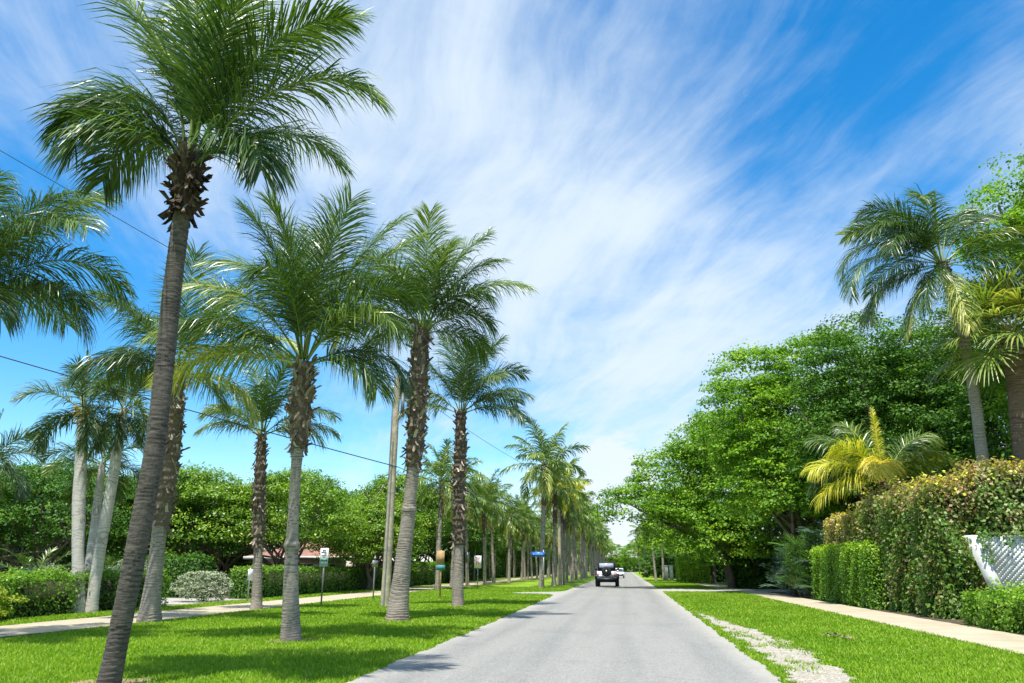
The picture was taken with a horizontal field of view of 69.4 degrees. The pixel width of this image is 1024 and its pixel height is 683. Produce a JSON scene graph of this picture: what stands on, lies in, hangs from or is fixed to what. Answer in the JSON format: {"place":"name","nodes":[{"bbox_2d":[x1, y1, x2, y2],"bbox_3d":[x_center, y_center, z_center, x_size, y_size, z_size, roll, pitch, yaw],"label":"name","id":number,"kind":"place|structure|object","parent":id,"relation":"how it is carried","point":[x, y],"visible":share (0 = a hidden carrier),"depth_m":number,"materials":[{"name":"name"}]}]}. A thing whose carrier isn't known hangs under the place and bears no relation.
{"place":"outdoors","nodes":[
{"label":"outdoors","id":0,"kind":"place"},
{"bbox_2d":[161,598,273,605],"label":"house driveway","id":1,"kind":"structure","parent":0,"point":[175,601],"depth_m":35.43,"materials":[{"name":"concrete"}]},
{"bbox_2d":[0,574,565,636],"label":"path","id":2,"kind":"structure","parent":0,"point":[33,628],"depth_m":25.17,"materials":[{"name":"concrete"}]},
{"bbox_2d":[0,586,572,682],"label":"median grass","id":3,"kind":"structure","parent":0,"point":[433,614],"depth_m":15.28,"materials":[{"name":"green plant"}]},
{"bbox_2d":[60,239,310,622],"bbox_3d":[-10.342,2.687,23.316,7.378,11.629,6.548,6,-18,-18],"label":"coconut palm","id":4,"kind":"object","parent":3,"relation":"on","point":[122,360],"visible":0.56,"depth_m":22.95,"materials":[{"name":"green plant"}]},
{"bbox_2d":[21,0,395,682],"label":"coconut palm","id":5,"kind":"object","parent":3,"relation":"on","point":[209,86],"visible":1,"depth_m":11.25,"materials":[{"name":"green plant"}]},
{"bbox_2d":[193,349,344,609],"bbox_3d":[-9.773,4.989,28.589,6.243,10.313,4.098,-2,-17,8],"label":"coconut palm","id":6,"kind":"object","parent":3,"relation":"on","point":[266,402],"visible":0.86,"depth_m":28.99,"materials":[{"name":"green plant"}]},
{"bbox_2d":[134,179,439,640],"bbox_3d":[-5.207,1.059,16.901,6.970,10.988,4.894,6,-18,-19],"label":"coconut palm","id":7,"kind":"object","parent":3,"relation":"on","point":[307,312],"visible":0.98,"depth_m":17.33,"materials":[{"name":"green plant"}]},
{"bbox_2d":[319,200,539,620],"bbox_3d":[-3.153,1.976,23.671,6.772,13.197,5.613,-12,-21,34],"label":"coconut palm","id":8,"kind":"object","parent":3,"relation":"on","point":[419,360],"visible":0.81,"depth_m":23.82,"materials":[{"name":"green plant"}]},
{"bbox_2d":[390,329,535,605],"bbox_3d":[-1.937,5.056,32.145,6.061,12.267,5.041,-11,-20,32],"label":"coconut palm","id":9,"kind":"object","parent":3,"relation":"on","point":[461,382],"visible":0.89,"depth_m":31.99,"materials":[{"name":"green plant"}]},
{"bbox_2d":[0,572,1023,682],"bbox_3d":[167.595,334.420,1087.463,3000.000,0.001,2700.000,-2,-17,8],"label":"ground","id":10,"kind":"structure","parent":0,"point":[534,582],"depth_m":16.70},
{"bbox_2d":[0,547,71,571],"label":"feather palm shrub","id":11,"kind":"object","parent":10,"relation":"on","point":[22,558],"visible":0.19,"depth_m":34.66,"materials":[{"name":"green plant"}]},
{"bbox_2d":[0,474,90,573],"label":"fig tree","id":12,"kind":"object","parent":10,"relation":"on","point":[14,564],"visible":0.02,"depth_m":56.93,"materials":[{"name":"green plant"}]},
{"bbox_2d":[0,168,138,355],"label":"coconut palm","id":13,"kind":"object","parent":10,"relation":"on","point":[37,291],"visible":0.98,"depth_m":17.30,"materials":[{"name":"green plant"}]},
{"bbox_2d":[0,606,162,619],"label":"planting bed","id":14,"kind":"object","parent":10,"relation":"on","point":[42,614],"depth_m":24.86,"materials":[{"name":"brown soil"}]},
{"bbox_2d":[0,584,29,617],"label":"golden bush","id":15,"kind":"object","parent":14,"relation":"on","point":[18,599],"visible":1,"depth_m":22.05,"materials":[{"name":"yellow plant"}]},
{"bbox_2d":[0,408,49,503],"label":"royal palm","id":16,"kind":"object","parent":14,"relation":"on","point":[7,466],"visible":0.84,"depth_m":31.72,"materials":[{"name":"green plant"}]},
{"bbox_2d":[8,349,147,612],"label":"royal palm","id":17,"kind":"object","parent":14,"relation":"on","point":[86,423],"visible":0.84,"depth_m":27.09,"materials":[{"name":"plant"}]},
{"bbox_2d":[0,564,171,618],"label":"clipped hedge","id":18,"kind":"object","parent":14,"relation":"on","point":[51,592],"visible":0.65,"depth_m":24.77,"materials":[{"name":"green plant"}]},
{"bbox_2d":[34,408,143,574],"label":"royal palm","id":19,"kind":"object","parent":14,"relation":"on","point":[101,467],"visible":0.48,"depth_m":29.69,"materials":[{"name":"green plant"}]},
{"bbox_2d":[57,367,152,612],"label":"royal palm","id":20,"kind":"object","parent":14,"relation":"on","point":[118,438],"visible":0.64,"depth_m":26.80,"materials":[{"name":"plant"}]},
{"bbox_2d":[0,531,271,584],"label":"clipped hedge","id":21,"kind":"object","parent":10,"relation":"on","point":[240,561],"visible":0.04,"depth_m":64.22,"materials":[{"name":"green plant"}]},
{"bbox_2d":[169,570,233,600],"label":"silver bush","id":22,"kind":"object","parent":10,"relation":"on","point":[201,589],"visible":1,"depth_m":34.24,"materials":[{"name":"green plant"}]},
{"bbox_2d":[0,587,413,625],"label":"roadside grass","id":23,"kind":"structure","parent":10,"relation":"on","point":[30,619],"depth_m":27.67,"materials":[{"name":"green plant"}]},
{"bbox_2d":[161,582,448,597],"bbox_3d":[-22.045,21.091,63.801,26.800,0.001,53.500,-2,-17,8],"label":"planting bed","id":24,"kind":"object","parent":10,"relation":"on","point":[226,595],"visible":0.07,"depth_m":42.04,"materials":[{"name":"brown soil"}]},
{"bbox_2d":[0,473,59,547],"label":"fig tree","id":25,"kind":"object","parent":24,"relation":"on","point":[27,533],"visible":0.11,"depth_m":44.57,"materials":[{"name":"green plant"}]},
{"bbox_2d":[0,457,168,568],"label":"fig tree","id":26,"kind":"object","parent":24,"relation":"on","point":[50,489],"visible":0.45,"depth_m":41.23,"materials":[{"name":"green plant"}]},
{"bbox_2d":[69,550,218,597],"bbox_3d":[-20.338,12.709,40.658,8.534,2.635,2.304,-2,-17,8],"label":"clipped hedge","id":27,"kind":"object","parent":24,"relation":"on","point":[178,566],"visible":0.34,"depth_m":39.85,"materials":[{"name":"green plant"}]},
{"bbox_2d":[84,480,237,557],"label":"fig tree","id":28,"kind":"object","parent":24,"relation":"on","point":[202,518],"visible":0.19,"depth_m":45.11,"materials":[{"name":"green plant"}]},
{"bbox_2d":[84,459,277,561],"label":"fig tree","id":29,"kind":"object","parent":24,"relation":"on","point":[199,480],"visible":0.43,"depth_m":44.26,"materials":[{"name":"green plant"}]},
{"bbox_2d":[173,484,306,585],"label":"fig tree","id":30,"kind":"object","parent":24,"relation":"on","point":[219,556],"visible":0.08,"depth_m":62.56,"materials":[{"name":"green plant"}]},
{"bbox_2d":[197,463,373,566],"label":"fig tree","id":31,"kind":"object","parent":24,"relation":"on","point":[329,500],"visible":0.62,"depth_m":46.39,"materials":[{"name":"green plant"}]},
{"bbox_2d":[225,563,393,598],"bbox_3d":[-11.903,15.468,48.403,2.356,1.888,23.318,-2,-17,8],"label":"clipped hedge","id":32,"kind":"object","parent":24,"relation":"on","point":[341,578],"visible":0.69,"depth_m":43.15,"materials":[{"name":"green plant"}]},
{"bbox_2d":[286,489,425,546],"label":"fig tree","id":33,"kind":"object","parent":24,"relation":"on","point":[323,516],"visible":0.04,"depth_m":67.33,"materials":[{"name":"green plant"}]},
{"bbox_2d":[303,470,432,589],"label":"fig tree","id":34,"kind":"object","parent":24,"relation":"on","point":[368,543],"visible":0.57,"depth_m":51.48,"materials":[{"name":"green plant"}]},
{"bbox_2d":[344,470,452,579],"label":"fig tree","id":35,"kind":"object","parent":24,"relation":"on","point":[400,481],"visible":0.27,"depth_m":59.53,"materials":[{"name":"green plant"}]},
{"bbox_2d":[372,561,464,585],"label":"clipped hedge","id":36,"kind":"object","parent":24,"relation":"on","point":[425,574],"visible":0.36,"depth_m":70.16,"materials":[{"name":"green plant"}]},
{"bbox_2d":[375,498,481,561],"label":"fig tree","id":37,"kind":"object","parent":24,"relation":"on","point":[432,542],"visible":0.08,"depth_m":77.95,"materials":[{"name":"green plant"}]},
{"bbox_2d":[420,517,499,561],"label":"fig tree","id":38,"kind":"object","parent":24,"relation":"on","point":[472,543],"visible":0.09,"depth_m":86.20,"materials":[{"name":"green plant"}]},
{"bbox_2d":[243,541,366,566],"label":"tile roofed house","id":39,"kind":"structure","parent":10,"relation":"on","point":[307,562],"depth_m":55.81,"materials":[{"name":"white paint"}]},
{"bbox_2d":[319,548,328,604],"bbox_3d":[-7.887,9.911,30.844,0.360,2.500,0.067,-2,-17,8],"label":"path sign","id":40,"kind":"object","parent":10,"relation":"on","point":[324,552],"visible":0.96,"depth_m":31.02,"materials":[{"name":"metal"}]},
{"bbox_2d":[380,375,404,605],"bbox_3d":[-5.013,6.066,31.061,0.776,9.786,0.406,3,-17,-10],"label":"utility pole","id":41,"kind":"object","parent":10,"relation":"on","point":[387,562],"visible":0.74,"depth_m":30.76,"materials":[{"name":"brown wood"}]},
{"bbox_2d":[0,356,397,466],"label":"cable","id":42,"kind":"object","parent":41,"relation":"attached to","point":[195,411],"visible":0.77,"depth_m":27.85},
{"bbox_2d":[436,550,444,596],"bbox_3d":[-3.706,12.161,38.364,0.460,2.600,0.098,-2,-17,8],"label":"wooden sign","id":43,"kind":"object","parent":10,"relation":"on","point":[440,558],"visible":0.88,"depth_m":38.51,"materials":[{"name":"beige wood"}]},
{"bbox_2d":[418,438,478,588],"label":"coconut palm","id":44,"kind":"object","parent":10,"relation":"on","point":[439,469],"visible":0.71,"depth_m":54.33,"materials":[{"name":"green plant"}]},
{"bbox_2d":[420,447,489,587],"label":"coconut palm","id":45,"kind":"object","parent":10,"relation":"on","point":[486,479],"visible":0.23,"depth_m":59.18,"materials":[{"name":"green plant"}]},
{"bbox_2d":[435,471,497,585],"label":"coconut palm","id":46,"kind":"object","parent":10,"relation":"on","point":[472,508],"visible":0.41,"depth_m":64.60,"materials":[{"name":"green plant"}]},
{"bbox_2d":[435,524,507,563],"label":"fig tree","id":47,"kind":"object","parent":10,"relation":"on","point":[495,538],"visible":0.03,"depth_m":96.12,"materials":[{"name":"green plant"}]},
{"bbox_2d":[464,482,509,584],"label":"coconut palm","id":48,"kind":"object","parent":10,"relation":"on","point":[482,516],"visible":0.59,"depth_m":69.70,"materials":[{"name":"green plant"}]},
{"bbox_2d":[471,468,516,583],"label":"coconut palm","id":49,"kind":"object","parent":10,"relation":"on","point":[495,489],"visible":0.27,"depth_m":74.89,"materials":[{"name":"green plant"}]},
{"bbox_2d":[469,478,519,582],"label":"coconut palm","id":50,"kind":"object","parent":10,"relation":"on","point":[492,545],"visible":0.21,"depth_m":79.36,"materials":[{"name":"green plant"}]},
{"bbox_2d":[431,552,565,579],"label":"clipped hedge","id":51,"kind":"object","parent":10,"relation":"on","point":[500,565],"visible":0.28,"depth_m":119.42,"materials":[{"name":"green plant"}]},
{"bbox_2d":[487,493,531,581],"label":"coconut palm","id":52,"kind":"object","parent":10,"relation":"on","point":[508,528],"visible":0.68,"depth_m":84.80,"materials":[{"name":"green plant"}]},
{"bbox_2d":[497,506,531,580],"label":"coconut palm","id":53,"kind":"object","parent":10,"relation":"on","point":[515,530],"visible":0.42,"depth_m":89.27,"materials":[{"name":"green plant"}]},
{"bbox_2d":[515,494,540,579],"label":"coconut palm","id":54,"kind":"object","parent":10,"relation":"on","point":[524,564],"visible":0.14,"depth_m":100.12,"materials":[{"name":"green plant"}]},
{"bbox_2d":[516,514,547,578],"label":"coconut palm","id":55,"kind":"object","parent":10,"relation":"on","point":[528,536],"visible":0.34,"depth_m":104.52,"materials":[{"name":"green plant"}]},
{"bbox_2d":[497,417,590,586],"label":"coconut palm","id":56,"kind":"object","parent":10,"relation":"on","point":[547,478],"visible":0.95,"depth_m":60.25,"materials":[{"name":"green plant"}]},
{"bbox_2d":[519,453,587,585],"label":"coconut palm","id":57,"kind":"object","parent":10,"relation":"on","point":[555,499],"visible":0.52,"depth_m":66.01,"materials":[{"name":"green plant"}]},
{"bbox_2d":[558,484,561,584],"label":"utility pole","id":58,"kind":"object","parent":10,"relation":"on","point":[559,558],"visible":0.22,"depth_m":69.27,"materials":[{"name":"grey wood"}]},
{"bbox_2d":[527,462,592,583],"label":"coconut palm","id":59,"kind":"object","parent":10,"relation":"on","point":[580,510],"visible":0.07,"depth_m":76.79,"materials":[{"name":"green plant"}]},
{"bbox_2d":[531,458,589,584],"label":"coconut palm","id":60,"kind":"object","parent":10,"relation":"on","point":[579,487],"visible":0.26,"depth_m":71.22,"materials":[{"name":"green plant"}]},
{"bbox_2d":[535,472,591,579],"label":"coconut palm","id":61,"kind":"object","parent":10,"relation":"on","point":[567,514],"visible":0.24,"depth_m":80.37,"materials":[{"name":"green plant"}]},
{"bbox_2d":[549,499,590,581],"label":"coconut palm","id":62,"kind":"object","parent":10,"relation":"on","point":[568,526],"visible":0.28,"depth_m":84.26,"materials":[{"name":"green plant"}]},
{"bbox_2d":[552,490,599,580],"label":"coconut palm","id":63,"kind":"object","parent":10,"relation":"on","point":[584,519],"visible":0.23,"depth_m":88.40,"materials":[{"name":"green plant"}]},
{"bbox_2d":[571,502,603,578],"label":"coconut palm","id":64,"kind":"object","parent":10,"relation":"on","point":[590,526],"visible":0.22,"depth_m":103.32,"materials":[{"name":"green plant"}]},
{"bbox_2d":[605,544,626,566],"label":"roadside tree","id":65,"kind":"object","parent":10,"relation":"on","point":[615,549],"visible":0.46,"depth_m":288.77,"materials":[{"name":"green plant"}]},
{"bbox_2d":[619,543,643,571],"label":"roadside tree","id":66,"kind":"object","parent":10,"relation":"on","point":[626,551],"visible":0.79,"depth_m":283.33,"materials":[{"name":"green plant"}]},
{"bbox_2d":[629,501,666,580],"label":"coconut palm","id":67,"kind":"object","parent":10,"relation":"on","point":[636,531],"visible":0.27,"depth_m":87.16,"materials":[{"name":"green plant"}]},
{"bbox_2d":[639,550,679,578],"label":"round bush","id":68,"kind":"object","parent":10,"relation":"on","point":[647,564],"visible":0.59,"depth_m":96.98,"materials":[{"name":"green plant"}]},
{"bbox_2d":[646,580,715,588],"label":"verge grass","id":69,"kind":"structure","parent":10,"relation":"on","point":[665,584],"depth_m":63.48,"materials":[{"name":"green plant"}]},
{"bbox_2d":[675,555,711,583],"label":"clipped hedge","id":70,"kind":"object","parent":10,"relation":"on","point":[684,573],"visible":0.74,"depth_m":75.26,"materials":[{"name":"green plant"}]},
{"bbox_2d":[639,475,754,582],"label":"roadside tree","id":71,"kind":"object","parent":10,"relation":"on","point":[713,575],"visible":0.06,"depth_m":75.96,"materials":[{"name":"green plant"}]},
{"bbox_2d":[717,582,800,588],"bbox_3d":[31.815,25.279,77.478,20.800,0.001,49.500,-2,-17,8],"label":"planting bed","id":72,"kind":"object","parent":10,"relation":"on","point":[753,588],"visible":0.04,"depth_m":56.48,"materials":[{"name":"brown soil"}]},
{"bbox_2d":[589,405,832,587],"bbox_3d":[15.747,12.470,59.915,19.084,14.733,15.560,-2,-17,8],"label":"sea grape tree","id":73,"kind":"object","parent":72,"relation":"on","point":[692,519],"visible":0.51,"depth_m":56.94,"materials":[{"name":"green plant"}]},
{"bbox_2d":[722,535,810,588],"bbox_3d":[24.369,17.166,58.108,15.504,4.486,4.764,-2,-17,8],"label":"shade shrubbery","id":74,"kind":"object","parent":72,"relation":"on","point":[743,574],"visible":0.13,"depth_m":57.30,"materials":[{"name":"green plant"}]},
{"bbox_2d":[700,614,854,682],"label":"gravel shoulder","id":75,"kind":"object","parent":10,"relation":"on","point":[829,674],"visible":0.66,"depth_m":12.72},
{"bbox_2d":[663,591,1023,682],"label":"verge grass","id":76,"kind":"structure","parent":10,"relation":"on","point":[782,619],"depth_m":14.79,"materials":[{"name":"green plant"}]},
{"bbox_2d":[741,420,948,560],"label":"sea grape tree","id":77,"kind":"object","parent":10,"relation":"on","point":[777,539],"visible":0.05,"depth_m":52.86,"materials":[{"name":"green plant"}]},
{"bbox_2d":[770,592,1023,635],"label":"planting bed","id":78,"kind":"object","parent":10,"relation":"on","point":[810,596],"visible":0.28,"depth_m":24.34,"materials":[{"name":"brown soil"}]},
{"bbox_2d":[758,544,812,595],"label":"fan palm shrub","id":79,"kind":"object","parent":78,"relation":"on","point":[782,571],"visible":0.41,"depth_m":41.60,"materials":[{"name":"green plant"}]},
{"bbox_2d":[770,527,828,597],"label":"fan palm shrub","id":80,"kind":"object","parent":78,"relation":"on","point":[796,552],"visible":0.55,"depth_m":39.09,"materials":[{"name":"green plant"}]},
{"bbox_2d":[687,326,927,593],"bbox_3d":[18.445,7.376,46.992,14.208,17.000,13.345,-2,-17,8],"label":"sea grape tree","id":81,"kind":"object","parent":78,"relation":"on","point":[765,393],"visible":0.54,"depth_m":45.91,"materials":[{"name":"green plant"}]},
{"bbox_2d":[793,519,826,588],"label":"fan palm shrub","id":82,"kind":"object","parent":78,"relation":"on","point":[818,534],"visible":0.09,"depth_m":38.73,"materials":[{"name":"green plant"}]},
{"bbox_2d":[820,505,872,600],"bbox_3d":[16.354,9.590,33.369,3.257,4.350,7.908,-2,-17,8],"label":"tall hedge","id":83,"kind":"object","parent":78,"relation":"on","point":[837,528],"visible":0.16,"depth_m":34.52,"materials":[{"name":"green plant"}]},
{"bbox_2d":[806,539,894,609],"bbox_3d":[14.718,10.073,32.265,1.664,2.739,9.480,-2,-17,8],"label":"clipped hedge","id":84,"kind":"object","parent":78,"relation":"on","point":[835,568],"visible":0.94,"depth_m":30.50,"materials":[{"name":"green plant"}]},
{"bbox_2d":[800,407,961,511],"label":"coconut palm","id":85,"kind":"object","parent":78,"relation":"on","point":[878,466],"visible":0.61,"depth_m":31.93,"materials":[{"name":"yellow plant"}]},
{"bbox_2d":[778,309,1011,514],"bbox_3d":[20.841,5.722,39.675,12.947,15.712,10.540,-2,-17,8],"label":"sea grape tree","id":86,"kind":"object","parent":78,"relation":"on","point":[867,380],"visible":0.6,"depth_m":39.53,"materials":[{"name":"green plant"}]},
{"bbox_2d":[845,471,945,616],"bbox_3d":[15.267,7.353,27.182,4.139,4.991,7.471,-2,-17,8],"label":"tall hedge","id":87,"kind":"object","parent":78,"relation":"on","point":[883,510],"visible":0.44,"depth_m":26.74,"materials":[{"name":"green plant"}]},
{"bbox_2d":[823,340,1006,517],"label":"broadleaf tree","id":88,"kind":"object","parent":78,"relation":"on","point":[865,413],"visible":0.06,"depth_m":41.90,"materials":[{"name":"green plant"}]},
{"bbox_2d":[834,183,1023,466],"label":"coconut palm","id":89,"kind":"object","parent":78,"relation":"on","point":[925,238],"visible":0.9,"depth_m":28.21,"materials":[{"name":"green plant"}]},
{"bbox_2d":[900,470,985,619],"bbox_3d":[14.014,6.485,23.893,2.408,4.709,2.750,-2,-17,8],"label":"tall hedge","id":90,"kind":"object","parent":78,"relation":"on","point":[937,506],"visible":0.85,"depth_m":23.44,"materials":[{"name":"green plant"}]},
{"bbox_2d":[877,351,1011,475],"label":"broadleaf tree","id":91,"kind":"object","parent":78,"relation":"on","point":[933,430],"visible":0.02,"depth_m":42.79,"materials":[{"name":"green plant"}]},
{"bbox_2d":[876,284,1023,477],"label":"sea grape tree","id":92,"kind":"object","parent":78,"relation":"on","point":[954,415],"visible":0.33,"depth_m":35.07,"materials":[{"name":"green plant"}]},
{"bbox_2d":[910,260,1023,469],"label":"cabbage palm","id":93,"kind":"object","parent":78,"relation":"on","point":[994,299],"visible":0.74,"depth_m":26.65,"materials":[{"name":"green plant"}]},
{"bbox_2d":[925,429,1012,480],"bbox_3d":[23.882,6.569,28.181,16.267,7.142,6.411,-2,-17,8],"label":"shade shrubbery","id":94,"kind":"object","parent":78,"relation":"on","point":[969,449],"visible":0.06,"depth_m":28.81,"materials":[{"name":"green plant"}]},
{"bbox_2d":[938,143,1023,457],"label":"broadleaf tree","id":95,"kind":"object","parent":78,"relation":"on","point":[1018,211],"visible":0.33,"depth_m":30.41,"materials":[{"name":"green plant"}]},
{"bbox_2d":[941,453,1023,595],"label":"tall hedge","id":96,"kind":"object","parent":78,"relation":"on","point":[997,491],"visible":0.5,"depth_m":23.12,"materials":[{"name":"green plant"}]},
{"bbox_2d":[957,576,1023,633],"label":"shrubbery","id":97,"kind":"object","parent":78,"relation":"on","point":[1002,608],"visible":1,"depth_m":18.74,"materials":[{"name":"green plant"}]},
{"bbox_2d":[964,535,1023,590],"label":"lattice fence","id":98,"kind":"object","parent":78,"relation":"on","point":[988,569],"visible":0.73,"depth_m":21.72,"materials":[{"name":"paint"}]},
{"bbox_2d":[949,528,1023,575],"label":"vine","id":99,"kind":"object","parent":98,"relation":"attached to","point":[997,532],"visible":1,"depth_m":22.10,"materials":[{"name":"green plant"}]},
{"bbox_2d":[0,0,1023,562],"label":"sky","id":100,"kind":"structure","parent":0,"point":[674,182],"materials":[{"name":"blue"}]},
{"bbox_2d":[346,572,780,682],"bbox_3d":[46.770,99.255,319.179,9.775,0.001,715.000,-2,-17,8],"label":"road","id":101,"kind":"structure","parent":0,"point":[633,628],"depth_m":14.17,"materials":[{"name":"grey asphalt"}]},
{"bbox_2d":[595,562,618,586],"bbox_3d":[8.178,19.981,63.570,2.080,2.000,4.610,-2,-17,8],"label":"off road vehicle","id":102,"kind":"object","parent":101,"relation":"on","point":[606,571],"visible":1,"depth_m":61.74,"materials":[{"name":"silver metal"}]},
{"bbox_2d":[657,589,801,596],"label":"driveway","id":103,"kind":"structure","parent":0,"point":[765,590],"depth_m":51.15,"materials":[{"name":"concrete"}]},
{"bbox_2d":[741,591,1023,652],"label":"sidewalk","id":104,"kind":"structure","parent":0,"point":[1005,640],"depth_m":20.16,"materials":[{"name":"concrete"}]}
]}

